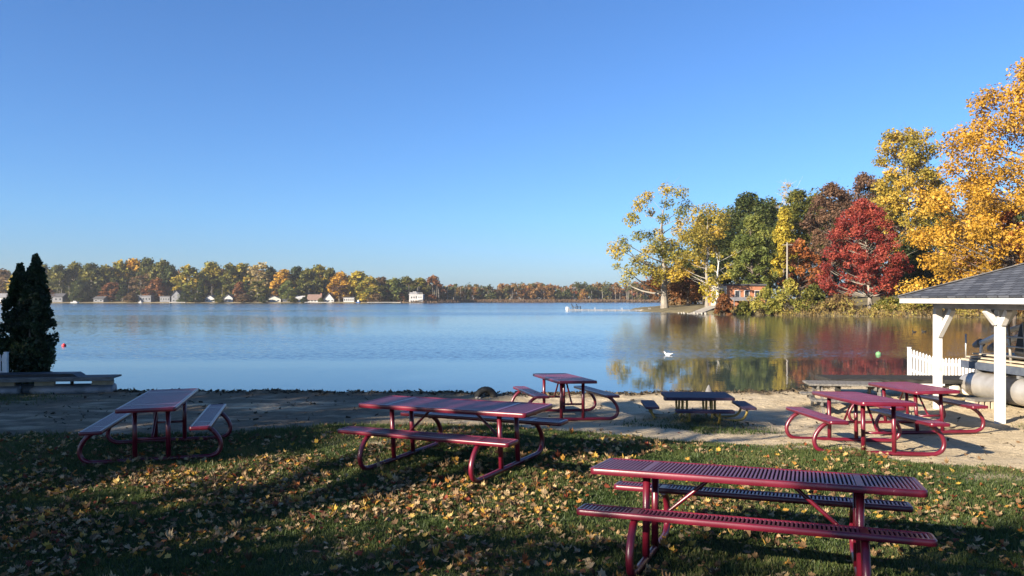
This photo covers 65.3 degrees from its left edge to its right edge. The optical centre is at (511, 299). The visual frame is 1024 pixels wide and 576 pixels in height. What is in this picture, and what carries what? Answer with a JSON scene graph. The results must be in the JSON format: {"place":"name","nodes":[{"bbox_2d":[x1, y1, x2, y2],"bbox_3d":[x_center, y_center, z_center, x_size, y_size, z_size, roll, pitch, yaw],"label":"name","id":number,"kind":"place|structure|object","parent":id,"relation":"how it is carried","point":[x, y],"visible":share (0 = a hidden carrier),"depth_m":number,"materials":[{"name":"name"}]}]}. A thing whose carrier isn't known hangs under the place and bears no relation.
{"place":"outdoors","nodes":[
{"label":"outdoors","id":0,"kind":"place"},
{"bbox_2d":[52,298,700,302],"bbox_3d":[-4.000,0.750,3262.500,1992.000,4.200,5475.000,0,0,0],"label":"shore","id":1,"kind":"structure","parent":0,"point":[118,301],"depth_m":548.99,"materials":[{"name":"brown soil"}]},
{"bbox_2d":[0,268,10,292],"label":"shore tree","id":2,"kind":"object","parent":1,"relation":"on","point":[5,274],"visible":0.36,"depth_m":566.22,"materials":[{"name":"brown plant"}]},
{"bbox_2d":[50,293,67,301],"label":"lake house","id":3,"kind":"structure","parent":1,"relation":"on","point":[60,297],"depth_m":551.70,"materials":[{"name":"grey"}]},
{"bbox_2d":[46,264,73,294],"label":"shore tree","id":4,"kind":"object","parent":1,"relation":"on","point":[58,270],"visible":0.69,"depth_m":566.19,"materials":[{"name":"green plant"}]},
{"bbox_2d":[57,261,88,291],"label":"shore tree","id":5,"kind":"object","parent":1,"relation":"on","point":[72,267],"visible":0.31,"depth_m":576.91,"materials":[{"name":"green plant"}]},
{"bbox_2d":[68,289,87,301],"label":"shore tree","id":6,"kind":"object","parent":1,"relation":"on","point":[76,293],"visible":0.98,"depth_m":551.79,"materials":[{"name":"green plant"}]},
{"bbox_2d":[66,279,95,301],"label":"shore tree","id":7,"kind":"object","parent":1,"relation":"on","point":[80,284],"visible":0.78,"depth_m":558.80,"materials":[{"name":"green plant"}]},
{"bbox_2d":[71,262,107,301],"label":"shore tree","id":8,"kind":"object","parent":1,"relation":"on","point":[89,273],"visible":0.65,"depth_m":567.65,"materials":[{"name":"green plant"}]},
{"bbox_2d":[87,264,120,297],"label":"shore tree","id":9,"kind":"object","parent":1,"relation":"on","point":[106,269],"visible":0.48,"depth_m":571.09,"materials":[{"name":"green plant"}]},
{"bbox_2d":[98,282,119,301],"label":"shore tree","id":10,"kind":"object","parent":1,"relation":"on","point":[114,290],"visible":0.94,"depth_m":559.81,"materials":[{"name":"brown plant"}]},
{"bbox_2d":[103,259,135,300],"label":"shore tree","id":11,"kind":"object","parent":1,"relation":"on","point":[120,265],"visible":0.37,"depth_m":580.97,"materials":[{"name":"green plant"}]},
{"bbox_2d":[114,284,127,301],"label":"shore tree","id":12,"kind":"object","parent":1,"relation":"on","point":[122,291],"visible":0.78,"depth_m":558.38,"materials":[{"name":"green plant"}]},
{"bbox_2d":[122,258,143,295],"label":"shore tree","id":13,"kind":"object","parent":1,"relation":"on","point":[132,263],"visible":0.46,"depth_m":585.33,"materials":[{"name":"orange plant"}]},
{"bbox_2d":[128,274,150,294],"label":"shore tree","id":14,"kind":"object","parent":1,"relation":"on","point":[142,279],"visible":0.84,"depth_m":562.57,"materials":[{"name":"brown plant"}]},
{"bbox_2d":[129,257,157,300],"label":"shore tree","id":15,"kind":"object","parent":1,"relation":"on","point":[147,263],"visible":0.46,"depth_m":584.15,"materials":[{"name":"green plant"}]},
{"bbox_2d":[141,277,169,301],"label":"shore tree","id":16,"kind":"object","parent":1,"relation":"on","point":[158,287],"visible":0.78,"depth_m":560.66,"materials":[{"name":"brown plant"}]},
{"bbox_2d":[144,258,169,294],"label":"shore tree","id":17,"kind":"object","parent":1,"relation":"on","point":[158,267],"visible":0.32,"depth_m":580.38,"materials":[{"name":"green plant"}]},
{"bbox_2d":[161,264,180,295],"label":"shore tree","id":18,"kind":"object","parent":1,"relation":"on","point":[170,270],"visible":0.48,"depth_m":573.99,"materials":[{"name":"green plant"}]},
{"bbox_2d":[169,264,209,300],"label":"shore tree","id":19,"kind":"object","parent":1,"relation":"on","point":[187,270],"visible":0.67,"depth_m":567.46,"materials":[{"name":"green plant"}]},
{"bbox_2d":[192,261,226,297],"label":"shore tree","id":20,"kind":"object","parent":1,"relation":"on","point":[205,274],"visible":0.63,"depth_m":578.85,"materials":[{"name":"green plant"}]},
{"bbox_2d":[215,262,244,298],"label":"shore tree","id":21,"kind":"object","parent":1,"relation":"on","point":[229,267],"visible":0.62,"depth_m":577.37,"materials":[{"name":"green plant"}]},
{"bbox_2d":[232,281,246,300],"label":"shore tree","id":22,"kind":"object","parent":1,"relation":"on","point":[238,290],"visible":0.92,"depth_m":558.19,"materials":[{"name":"brown plant"}]},
{"bbox_2d":[226,263,253,296],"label":"shore tree","id":23,"kind":"object","parent":1,"relation":"on","point":[241,267],"visible":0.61,"depth_m":582.09,"materials":[{"name":"green plant"}]},
{"bbox_2d":[246,262,268,293],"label":"shore tree","id":24,"kind":"object","parent":1,"relation":"on","point":[254,269],"visible":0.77,"depth_m":572.98,"materials":[{"name":"beige plant"}]},
{"bbox_2d":[249,281,265,301],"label":"shore tree","id":25,"kind":"object","parent":1,"relation":"on","point":[256,297],"visible":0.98,"depth_m":555.09,"materials":[{"name":"green plant"}]},
{"bbox_2d":[256,266,278,300],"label":"shore tree","id":26,"kind":"object","parent":1,"relation":"on","point":[271,270],"visible":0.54,"depth_m":576.86,"materials":[{"name":"green plant"}]},
{"bbox_2d":[269,269,296,296],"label":"shore tree","id":27,"kind":"object","parent":1,"relation":"on","point":[282,276],"visible":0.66,"depth_m":567.20,"materials":[{"name":"orange plant"}]},
{"bbox_2d":[277,280,299,301],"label":"shore tree","id":28,"kind":"object","parent":1,"relation":"on","point":[289,289],"visible":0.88,"depth_m":557.97,"materials":[{"name":"green plant"}]},
{"bbox_2d":[284,266,313,295],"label":"shore tree","id":29,"kind":"object","parent":1,"relation":"on","point":[295,270],"visible":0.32,"depth_m":579.52,"materials":[{"name":"green plant"}]},
{"bbox_2d":[294,268,324,297],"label":"shore tree","id":30,"kind":"object","parent":1,"relation":"on","point":[310,276],"visible":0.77,"depth_m":566.32,"materials":[{"name":"green plant"}]},
{"bbox_2d":[311,264,328,291],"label":"shore tree","id":31,"kind":"object","parent":1,"relation":"on","point":[319,269],"visible":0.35,"depth_m":586.32,"materials":[{"name":"green plant"}]},
{"bbox_2d":[318,267,340,296],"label":"shore tree","id":32,"kind":"object","parent":1,"relation":"on","point":[329,272],"visible":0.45,"depth_m":582.45,"materials":[{"name":"green plant"}]},
{"bbox_2d":[326,271,353,301],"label":"shore tree","id":33,"kind":"object","parent":1,"relation":"on","point":[342,276],"visible":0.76,"depth_m":561.68,"materials":[{"name":"orange plant"}]},
{"bbox_2d":[1,265,701,301],"bbox_3d":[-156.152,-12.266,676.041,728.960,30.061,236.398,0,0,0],"label":"wood","id":34,"kind":"object","parent":1,"relation":"on","point":[583,291],"visible":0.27,"depth_m":677.44,"materials":[{"name":"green plant"}]},
{"bbox_2d":[346,271,369,296],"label":"shore tree","id":35,"kind":"object","parent":1,"relation":"on","point":[355,277],"visible":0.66,"depth_m":563.50,"materials":[{"name":"yellow plant"}]},
{"bbox_2d":[354,275,385,301],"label":"shore tree","id":36,"kind":"object","parent":1,"relation":"on","point":[372,282],"visible":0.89,"depth_m":555.39,"materials":[{"name":"yellow plant"}]},
{"bbox_2d":[380,277,408,301],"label":"shore tree","id":37,"kind":"object","parent":1,"relation":"on","point":[394,283],"visible":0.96,"depth_m":561.97,"materials":[{"name":"green plant"}]},
{"bbox_2d":[398,275,418,300],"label":"shore tree","id":38,"kind":"object","parent":1,"relation":"on","point":[406,280],"visible":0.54,"depth_m":583.65,"materials":[{"name":"green plant"}]},
{"bbox_2d":[409,292,424,301],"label":"lake villa","id":39,"kind":"object","parent":1,"relation":"on","point":[414,296],"visible":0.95,"depth_m":558.10,"materials":[{"name":"white"}]},
{"bbox_2d":[409,277,430,298],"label":"shore tree","id":40,"kind":"object","parent":1,"relation":"on","point":[420,282],"visible":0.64,"depth_m":589.11,"materials":[{"name":"green plant"}]},
{"bbox_2d":[425,275,445,300],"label":"shore tree","id":41,"kind":"object","parent":1,"relation":"on","point":[433,279],"visible":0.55,"depth_m":600.89,"materials":[{"name":"brown plant"}]},
{"bbox_2d":[400,299,660,302],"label":"marsh reeds","id":42,"kind":"object","parent":1,"relation":"on","point":[529,300],"visible":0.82,"depth_m":653.90,"materials":[{"name":"brown plant"}]},
{"bbox_2d":[0,302,1023,392],"bbox_3d":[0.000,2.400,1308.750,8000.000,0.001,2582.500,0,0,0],"label":"lake water","id":43,"kind":"structure","parent":0,"point":[502,347],"depth_m":41.67,"materials":[{"name":"blue liquid"}]},
{"bbox_2d":[566,307,639,310],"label":"floating dock","id":44,"kind":"object","parent":43,"relation":"on","point":[568,309],"visible":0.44,"depth_m":164.37,"materials":[{"name":"grey"}]},
{"bbox_2d":[815,375,969,398],"bbox_3d":[8.929,2.089,18.293,3.560,0.614,1.105,0,0,3],"label":"wooden raft","id":45,"kind":"object","parent":43,"relation":"on","point":[952,381],"visible":0.44,"depth_m":18.04,"materials":[{"name":"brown wood"}]},
{"bbox_2d":[0,386,1023,575],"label":"ground","id":46,"kind":"structure","parent":0,"point":[770,411],"depth_m":12.65,"materials":[{"name":"beige soil"}]},
{"bbox_2d":[0,352,8,372],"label":"picket fence","id":47,"kind":"object","parent":46,"relation":"on","point":[4,359],"visible":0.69,"depth_m":20.39,"materials":[{"name":"white paint"}]},
{"bbox_2d":[0,262,28,383],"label":"arborvitae","id":48,"kind":"object","parent":46,"relation":"on","point":[10,318],"visible":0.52,"depth_m":21.25,"materials":[{"name":"green plant"}]},
{"bbox_2d":[9,253,59,383],"bbox_3d":[-12.633,0.816,21.177,1.162,4.121,1.093,0,0,0],"label":"arborvitae","id":49,"kind":"object","parent":46,"relation":"on","point":[37,352],"visible":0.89,"depth_m":21.00,"materials":[{"name":"green plant"}]},
{"bbox_2d":[0,374,121,393],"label":"pontoon raft","id":50,"kind":"object","parent":46,"relation":"on","point":[99,384],"visible":0.78,"depth_m":18.76,"materials":[{"name":"grey wood"}]},
{"bbox_2d":[0,371,85,377],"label":"dark board","id":51,"kind":"object","parent":50,"relation":"on","point":[37,374],"visible":1,"depth_m":18.84,"materials":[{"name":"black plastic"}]},
{"bbox_2d":[77,388,231,464],"bbox_3d":[-4.878,1.738,11.110,1.750,0.746,2.454,-1,0,-15],"label":"picnic table","id":52,"kind":"object","parent":46,"relation":"on","point":[167,401],"visible":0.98,"depth_m":10.54,"materials":[{"name":"metal"}]},
{"bbox_2d":[337,395,567,482],"bbox_3d":[-0.724,1.659,9.892,2.454,0.746,1.750,-1,2,30],"label":"picnic table","id":53,"kind":"object","parent":46,"relation":"on","point":[498,412],"visible":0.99,"depth_m":9.66,"materials":[{"name":"metal"}]},
{"bbox_2d":[474,386,496,397],"bbox_3d":[-0.605,2.150,18.300,0.562,0.321,0.190,0,0,-14],"label":"half buried tyre","id":54,"kind":"object","parent":46,"relation":"on","point":[490,391],"visible":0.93,"depth_m":18.23,"materials":[{"name":"rubber"}]},
{"bbox_2d":[0,385,1021,446],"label":"shore debris","id":55,"kind":"object","parent":46,"relation":"on","point":[287,391],"visible":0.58,"depth_m":18.68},
{"bbox_2d":[0,393,1023,575],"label":"grass","id":56,"kind":"structure","parent":46,"relation":"on","point":[565,436],"depth_m":8.19,"materials":[{"name":"plant"}]},
{"bbox_2d":[0,421,1023,575],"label":"fallen leaves","id":57,"kind":"object","parent":46,"relation":"on","point":[456,495],"visible":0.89,"depth_m":8.11,"materials":[{"name":"yellow plant"}]},
{"bbox_2d":[511,373,619,420],"bbox_3d":[0.959,1.836,15.120,1.750,0.746,2.454,0,-2,-9],"label":"picnic table","id":58,"kind":"object","parent":46,"relation":"on","point":[562,379],"visible":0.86,"depth_m":14.44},
{"bbox_2d":[641,392,756,423],"bbox_3d":[3.420,1.989,14.780,1.970,0.456,1.970,0,0,4],"label":"picnic table","id":59,"kind":"object","parent":46,"relation":"on","point":[682,397],"visible":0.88,"depth_m":14.49,"materials":[{"name":"metal"}]},
{"bbox_2d":[576,458,937,575],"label":"picnic table","id":60,"kind":"object","parent":46,"relation":"on","point":[858,534],"visible":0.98,"depth_m":6.12,"materials":[{"name":"metal"}]},
{"bbox_2d":[799,380,880,413],"bbox_3d":[7.000,2.123,16.749,1.600,0.763,1.528,0,0,10],"label":"wooden picnic table","id":61,"kind":"object","parent":46,"relation":"on","point":[816,384],"visible":0.51,"depth_m":16.56,"materials":[{"name":"grey wood"}]},
{"bbox_2d":[785,391,950,456],"bbox_3d":[5.055,1.783,11.619,1.750,0.746,2.454,0,-3,6],"label":"picnic table","id":62,"kind":"object","parent":46,"relation":"on","point":[862,400],"visible":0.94,"depth_m":11.02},
{"bbox_2d":[847,382,987,434],"bbox_3d":[7.066,1.905,14.124,1.750,0.746,2.454,-2,-3,7],"label":"picnic table","id":63,"kind":"object","parent":46,"relation":"on","point":[917,390],"visible":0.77,"depth_m":13.38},
{"bbox_2d":[907,347,974,374],"bbox_3d":[12.175,2.253,22.616,0.168,1.696,2.309,0,0,-24],"label":"picket fence","id":64,"kind":"object","parent":46,"relation":"on","point":[927,361],"visible":0.41,"depth_m":23.03,"materials":[{"name":"white paint"}]},
{"bbox_2d":[897,263,1023,423],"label":"pavilion","id":65,"kind":"structure","parent":46,"relation":"on","point":[997,295],"depth_m":14.75,"materials":[{"name":"white wood"}]},
{"bbox_2d":[959,322,1023,405],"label":"pontoon boat","id":66,"kind":"object","parent":46,"relation":"on","point":[978,381],"visible":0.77,"depth_m":16.84,"materials":[{"name":"metal"}]},
{"bbox_2d":[0,0,1023,298],"label":"sky","id":67,"kind":"structure","parent":0,"point":[461,142],"materials":[{"name":"blue"}]},
{"bbox_2d":[631,295,1023,317],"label":"wooded point","id":68,"kind":"structure","parent":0,"point":[682,308],"depth_m":140.12,"materials":[{"name":"brown soil"}]},
{"bbox_2d":[606,182,698,307],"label":"cottonwood","id":69,"kind":"object","parent":68,"relation":"on","point":[663,250],"visible":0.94,"depth_m":164.52,"materials":[{"name":"yellow plant"}]},
{"bbox_2d":[641,267,694,303],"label":"russet tree","id":70,"kind":"object","parent":68,"relation":"on","point":[668,289],"visible":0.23,"depth_m":175.15,"materials":[{"name":"brown plant"}]},
{"bbox_2d":[667,285,696,305],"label":"wood tree","id":71,"kind":"object","parent":68,"relation":"on","point":[683,302],"visible":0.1,"depth_m":197.90,"materials":[{"name":"brown plant"}]},
{"bbox_2d":[668,268,705,305],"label":"russet tree","id":72,"kind":"object","parent":68,"relation":"on","point":[693,294],"visible":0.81,"depth_m":170.78,"materials":[{"name":"brown plant"}]},
{"bbox_2d":[670,214,731,303],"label":"oak","id":73,"kind":"object","parent":68,"relation":"on","point":[689,265],"visible":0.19,"depth_m":185.47,"materials":[{"name":"green plant"}]},
{"bbox_2d":[669,201,733,306],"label":"gold tree","id":74,"kind":"object","parent":68,"relation":"on","point":[695,233],"visible":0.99,"depth_m":155.88,"materials":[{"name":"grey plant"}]},
{"bbox_2d":[691,249,741,308],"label":"white barked tree","id":75,"kind":"object","parent":68,"relation":"on","point":[715,281],"visible":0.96,"depth_m":137.75,"materials":[{"name":"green plant"}]},
{"bbox_2d":[690,206,747,303],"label":"tree","id":76,"kind":"object","parent":68,"relation":"on","point":[732,282],"visible":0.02,"depth_m":202.76,"materials":[{"name":"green plant"}]},
{"bbox_2d":[713,293,734,314],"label":"bank shrub","id":77,"kind":"object","parent":68,"relation":"on","point":[723,305],"visible":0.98,"depth_m":121.78,"materials":[{"name":"brown plant"}]},
{"bbox_2d":[709,284,766,306],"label":"brick cottage","id":78,"kind":"structure","parent":68,"relation":"on","point":[736,293],"depth_m":139.88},
{"bbox_2d":[735,301,751,314],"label":"bank shrub","id":79,"kind":"object","parent":68,"relation":"on","point":[743,306],"visible":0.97,"depth_m":122.49,"materials":[{"name":"green plant"}]},
{"bbox_2d":[704,191,795,282],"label":"oak","id":80,"kind":"object","parent":68,"relation":"on","point":[748,203],"visible":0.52,"depth_m":179.44,"materials":[{"name":"green plant"}]},
{"bbox_2d":[726,213,779,295],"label":"willow","id":81,"kind":"object","parent":68,"relation":"on","point":[751,239],"visible":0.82,"depth_m":144.93,"materials":[{"name":"green plant"}]},
{"bbox_2d":[749,287,781,314],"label":"bank shrub","id":82,"kind":"object","parent":68,"relation":"on","point":[765,293],"visible":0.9,"depth_m":120.17,"materials":[{"name":"yellow plant"}]},
{"bbox_2d":[740,195,808,299],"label":"tree","id":83,"kind":"object","parent":68,"relation":"on","point":[793,272],"visible":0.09,"depth_m":197.73,"materials":[{"name":"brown plant"}]},
{"bbox_2d":[769,207,797,289],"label":"yellow tree","id":84,"kind":"object","parent":68,"relation":"on","point":[783,231],"visible":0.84,"depth_m":161.10,"materials":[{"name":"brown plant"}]},
{"bbox_2d":[769,278,806,314],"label":"bank shrub","id":85,"kind":"object","parent":68,"relation":"on","point":[788,290],"visible":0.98,"depth_m":118.49,"materials":[{"name":"yellow plant"}]},
{"bbox_2d":[775,179,802,298],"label":"bare tree","id":86,"kind":"object","parent":68,"relation":"on","point":[785,190],"visible":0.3,"depth_m":177.82,"materials":[{"name":"grey plant"}]},
{"bbox_2d":[775,238,822,301],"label":"tree","id":87,"kind":"object","parent":68,"relation":"on","point":[794,250],"visible":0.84,"depth_m":149.51,"materials":[{"name":"brown plant"}]},
{"bbox_2d":[766,188,834,297],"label":"olive tree","id":88,"kind":"object","parent":68,"relation":"on","point":[797,200],"visible":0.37,"depth_m":168.16,"materials":[{"name":"green plant"}]},
{"bbox_2d":[797,283,829,311],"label":"bank shrub","id":89,"kind":"object","parent":68,"relation":"on","point":[812,295],"visible":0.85,"depth_m":117.41,"materials":[{"name":"green plant"}]},
{"bbox_2d":[779,188,858,297],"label":"tree","id":90,"kind":"object","parent":68,"relation":"on","point":[801,219],"visible":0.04,"depth_m":193.79,"materials":[{"name":"green plant"}]},
{"bbox_2d":[799,178,855,297],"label":"maroon tree","id":91,"kind":"object","parent":68,"relation":"on","point":[830,191],"visible":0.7,"depth_m":151.60,"materials":[{"name":"brown plant"}]},
{"bbox_2d":[823,293,856,311],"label":"bank shrub","id":92,"kind":"object","parent":68,"relation":"on","point":[839,297],"visible":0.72,"depth_m":116.31,"materials":[{"name":"brown plant"}]},
{"bbox_2d":[805,186,882,296],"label":"tree","id":93,"kind":"object","parent":68,"relation":"on","point":[846,269],"visible":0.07,"depth_m":188.50,"materials":[{"name":"brown plant"}]},
{"bbox_2d":[815,198,914,308],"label":"red maple","id":94,"kind":"object","parent":68,"relation":"on","point":[868,219],"visible":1,"depth_m":117.17,"materials":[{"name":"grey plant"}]},
{"bbox_2d":[713,293,1023,317],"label":"bank brush","id":95,"kind":"object","parent":68,"relation":"on","point":[871,312],"visible":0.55,"depth_m":113.36,"materials":[{"name":"green plant"}]},
{"bbox_2d":[846,171,893,290],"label":"maroon tree","id":96,"kind":"object","parent":68,"relation":"on","point":[860,186],"visible":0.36,"depth_m":164.14,"materials":[{"name":"brown plant"}]},
{"bbox_2d":[717,307,1023,317],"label":"bank reeds","id":97,"kind":"object","parent":68,"relation":"on","point":[902,312],"visible":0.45,"depth_m":112.49,"materials":[{"name":"green plant"}]},
{"bbox_2d":[845,180,921,294],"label":"tree","id":98,"kind":"object","parent":68,"relation":"on","point":[874,243],"visible":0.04,"depth_m":183.21,"materials":[{"name":"brown plant"}]},
{"bbox_2d":[870,295,902,311],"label":"bank shrub","id":99,"kind":"object","parent":68,"relation":"on","point":[883,301],"visible":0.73,"depth_m":113.42,"materials":[{"name":"green plant"}]},
{"bbox_2d":[870,122,949,267],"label":"yellow tree","id":100,"kind":"object","parent":68,"relation":"on","point":[912,161],"visible":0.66,"depth_m":136.34,"materials":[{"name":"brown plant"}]},
{"bbox_2d":[889,232,941,298],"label":"tree","id":101,"kind":"object","parent":68,"relation":"on","point":[908,250],"visible":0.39,"depth_m":130.53,"materials":[{"name":"yellow plant"}]},
{"bbox_2d":[903,303,932,311],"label":"bank shrub","id":102,"kind":"object","parent":68,"relation":"on","point":[928,305],"visible":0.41,"depth_m":111.04,"materials":[{"name":"green plant"}]},
{"bbox_2d":[898,251,980,290],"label":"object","id":103,"kind":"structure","parent":68,"relation":"on","point":[944,280],"depth_m":136.12,"materials":[{"name":"yellow"}]},
{"bbox_2d":[914,190,975,251],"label":"tree","id":104,"kind":"object","parent":68,"relation":"on","point":[935,248],"visible":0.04,"depth_m":167.90,"materials":[{"name":"yellow plant"}]},
{"bbox_2d":[894,57,1023,303],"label":"golden maple","id":105,"kind":"object","parent":68,"relation":"on","point":[979,185],"visible":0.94,"depth_m":104.43,"materials":[{"name":"yellow plant"}]},
{"bbox_2d":[940,197,1020,271],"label":"tree","id":106,"kind":"object","parent":68,"relation":"on","point":[989,247],"visible":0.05,"depth_m":164.29,"materials":[{"name":"brown plant"}]},
{"bbox_2d":[990,207,1023,317],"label":"tree","id":107,"kind":"object","parent":68,"relation":"on","point":[1007,217],"visible":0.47,"depth_m":101.99,"materials":[{"name":"brown plant"}]},
{"bbox_2d":[965,397,993,409],"bbox_3d":[9.662,2.139,16.400,0.550,0.215,0.320,0,0,-5],"label":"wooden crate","id":108,"kind":"object","parent":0,"point":[988,402],"visible":0.6,"depth_m":16.26,"materials":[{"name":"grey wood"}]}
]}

